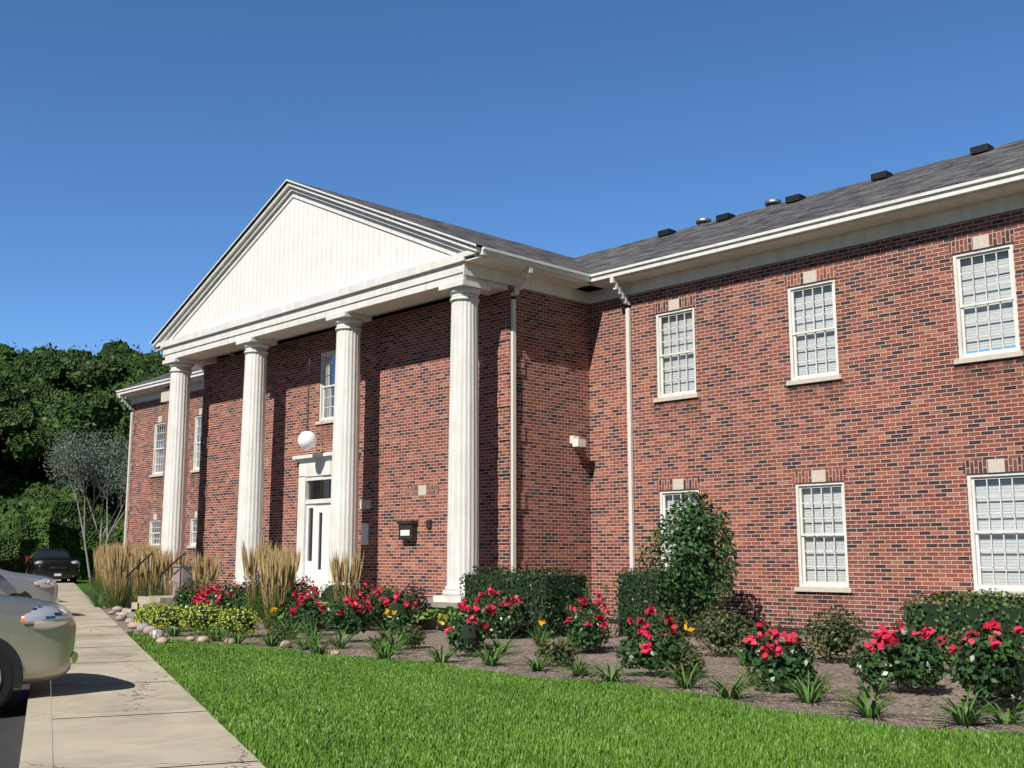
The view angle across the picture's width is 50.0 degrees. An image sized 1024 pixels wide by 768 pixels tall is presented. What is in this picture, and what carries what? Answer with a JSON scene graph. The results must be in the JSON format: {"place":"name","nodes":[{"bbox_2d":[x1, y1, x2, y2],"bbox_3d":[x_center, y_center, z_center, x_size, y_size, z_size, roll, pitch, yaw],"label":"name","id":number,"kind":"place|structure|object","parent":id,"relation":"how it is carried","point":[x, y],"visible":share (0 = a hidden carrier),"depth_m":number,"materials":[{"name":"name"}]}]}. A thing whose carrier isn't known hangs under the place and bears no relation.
{"place":"outdoors","nodes":[
{"label":"outdoors","id":0,"kind":"place"},
{"bbox_2d":[19,579,265,767],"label":"sidewalk","id":1,"kind":"structure","parent":0,"point":[116,695],"depth_m":9.07,"materials":[{"name":"concrete"}]},
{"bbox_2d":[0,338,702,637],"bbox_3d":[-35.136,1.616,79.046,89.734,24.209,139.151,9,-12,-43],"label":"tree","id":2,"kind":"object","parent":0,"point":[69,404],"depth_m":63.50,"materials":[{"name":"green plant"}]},
{"bbox_2d":[37,421,128,503],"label":"silver tree leaves","id":3,"kind":"object","parent":2,"relation":"on","point":[93,454],"visible":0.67,"depth_m":46.18,"materials":[{"name":"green plant"}]},
{"bbox_2d":[0,580,1023,767],"bbox_3d":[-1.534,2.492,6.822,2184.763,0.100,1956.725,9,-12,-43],"label":"ground","id":4,"kind":"structure","parent":0,"point":[13,709],"depth_m":9.21,"materials":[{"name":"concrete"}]},
{"bbox_2d":[0,569,58,602],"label":"car","id":5,"kind":"object","parent":4,"relation":"on","point":[29,585],"visible":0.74,"depth_m":23.60,"materials":[{"name":"paint"}]},
{"bbox_2d":[0,594,77,707],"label":"car","id":6,"kind":"object","parent":4,"relation":"on","point":[37,640],"visible":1,"depth_m":10.19,"materials":[{"name":"paint"}]},
{"bbox_2d":[25,548,79,583],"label":"car","id":7,"kind":"object","parent":4,"relation":"on","point":[58,563],"visible":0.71,"depth_m":55.58,"materials":[{"name":"paint"}]},
{"bbox_2d":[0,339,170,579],"bbox_3d":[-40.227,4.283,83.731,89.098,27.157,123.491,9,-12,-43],"label":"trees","id":8,"kind":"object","parent":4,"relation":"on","point":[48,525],"visible":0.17,"depth_m":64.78,"materials":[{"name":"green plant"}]},
{"bbox_2d":[153,630,159,639],"bbox_3d":[-5.693,4.035,17.547,0.070,0.190,0.100,9,-12,-43],"label":"small sign","id":9,"kind":"object","parent":4,"relation":"on","point":[156,632],"visible":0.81,"depth_m":17.53,"materials":[{"name":"white metal"}]},
{"bbox_2d":[151,589,462,629],"bbox_3d":[-5.035,5.236,25.220,1.600,0.804,13.300,9,-12,-43],"label":"porch and steps","id":10,"kind":"object","parent":4,"relation":"on","point":[431,624],"visible":0.11,"depth_m":20.49,"materials":[{"name":"concrete"}]},
{"bbox_2d":[151,279,490,602],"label":"portico columns","id":11,"kind":"structure","parent":10,"relation":"on","point":[463,514],"depth_m":24.09,"materials":[{"name":"white paint"}]},
{"bbox_2d":[88,595,1023,737],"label":"mulch bed","id":12,"kind":"object","parent":4,"relation":"on","point":[606,653],"visible":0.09,"depth_m":12.68,"materials":[{"name":"brown soil"}]},
{"bbox_2d":[126,552,194,612],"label":"entrance steps","id":13,"kind":"structure","parent":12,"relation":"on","point":[182,572],"depth_m":25.75,"materials":[{"name":"concrete"}]},
{"bbox_2d":[133,602,262,636],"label":"spirea leaves","id":14,"kind":"object","parent":12,"relation":"on","point":[223,614],"visible":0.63,"depth_m":19.14,"materials":[{"name":"plant"}]},
{"bbox_2d":[107,606,339,655],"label":"bed rocks","id":15,"kind":"object","parent":12,"relation":"on","point":[131,623],"visible":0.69,"depth_m":19.20,"materials":[{"name":"beige stone"}]},
{"bbox_2d":[93,538,363,629],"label":"grass plumes","id":16,"kind":"object","parent":12,"relation":"on","point":[277,569],"depth_m":25.32,"materials":[{"name":"beige plant"}]},
{"bbox_2d":[240,571,428,627],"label":"purple shrub leaves","id":17,"kind":"object","parent":12,"relation":"on","point":[422,597],"visible":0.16,"depth_m":20.47,"materials":[{"name":"green plant"}]},
{"bbox_2d":[268,601,465,623],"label":"hosta leaves","id":18,"kind":"object","parent":12,"relation":"on","point":[432,614],"visible":0.31,"depth_m":20.19,"materials":[{"name":"green plant"}]},
{"bbox_2d":[175,564,695,636],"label":"hedge leaves","id":19,"kind":"object","parent":12,"relation":"on","point":[522,572],"visible":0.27,"depth_m":18.89,"materials":[{"name":"green plant"}]},
{"bbox_2d":[77,570,1023,738],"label":"plants","id":20,"kind":"object","parent":12,"relation":"on","point":[810,693],"visible":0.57,"depth_m":13.76,"materials":[{"name":"green plant"}]},
{"bbox_2d":[270,607,694,634],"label":"yellow flowers","id":21,"kind":"object","parent":20,"relation":"on","point":[542,622],"visible":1,"depth_m":14.05,"materials":[{"name":"plant"}]},
{"bbox_2d":[141,505,1023,697],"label":"shrubs","id":22,"kind":"object","parent":12,"relation":"on","point":[469,632],"visible":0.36,"depth_m":18.45,"materials":[{"name":"green plant"}]},
{"bbox_2d":[173,573,1023,705],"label":"rose","id":23,"kind":"object","parent":12,"relation":"on","point":[975,668],"depth_m":12.36,"materials":[{"name":"green plant"}]},
{"bbox_2d":[266,604,974,675],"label":"shrubs","id":24,"kind":"object","parent":12,"relation":"on","point":[683,652],"visible":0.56,"depth_m":14.18,"materials":[{"name":"green plant"}]},
{"bbox_2d":[634,489,738,627],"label":"shrub leaves","id":25,"kind":"object","parent":12,"relation":"on","point":[721,581],"visible":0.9,"depth_m":18.42,"materials":[{"name":"green plant"}]},
{"bbox_2d":[897,588,1023,645],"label":"hedge leaves","id":26,"kind":"object","parent":12,"relation":"on","point":[977,596],"visible":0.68,"depth_m":14.27,"materials":[{"name":"green plant"}]},
{"bbox_2d":[116,168,1023,638],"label":"building trim","id":27,"kind":"structure","parent":4,"relation":"on","point":[298,260],"depth_m":23.00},
{"bbox_2d":[298,331,316,449],"bbox_3d":[-4.855,0.062,26.210,0.450,3.025,0.450,9,-12,-43],"label":"globe lamp","id":28,"kind":"object","parent":27,"relation":"attached to","point":[307,439],"visible":0.99,"depth_m":25.89,"materials":[{"name":"white glass"}]},
{"bbox_2d":[161,389,585,447],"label":"wall fixtures","id":29,"kind":"object","parent":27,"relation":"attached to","point":[575,441],"depth_m":23.01,"materials":[{"name":"plastic"}]},
{"bbox_2d":[119,266,634,572],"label":"downspouts","id":30,"kind":"object","parent":27,"relation":"attached to","point":[629,415],"visible":0.71,"depth_m":22.33,"materials":[{"name":"beige metal"}]},
{"bbox_2d":[127,633,1023,767],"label":"lawn","id":31,"kind":"structure","parent":4,"relation":"on","point":[230,687],"depth_m":8.81,"materials":[{"name":"green plant"}]},
{"bbox_2d":[123,208,1023,633],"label":"brick wall","id":32,"kind":"structure","parent":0,"point":[903,426],"depth_m":21.77,"materials":[{"name":"red brick"}]},
{"bbox_2d":[113,139,1023,391],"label":"building roof","id":33,"kind":"structure","parent":32,"relation":"on","point":[1003,158],"depth_m":23.82,"materials":[{"name":"grey"}]},
{"bbox_2d":[658,143,993,236],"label":"roof vents","id":34,"kind":"object","parent":33,"relation":"on","point":[982,148],"visible":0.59,"depth_m":26.68,"materials":[{"name":"black metal"}]},
{"bbox_2d":[152,250,1023,584],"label":"building windows","id":35,"kind":"structure","parent":32,"relation":"in","point":[834,494],"depth_m":19.30,"materials":[{"name":"grey glass"}]}
]}

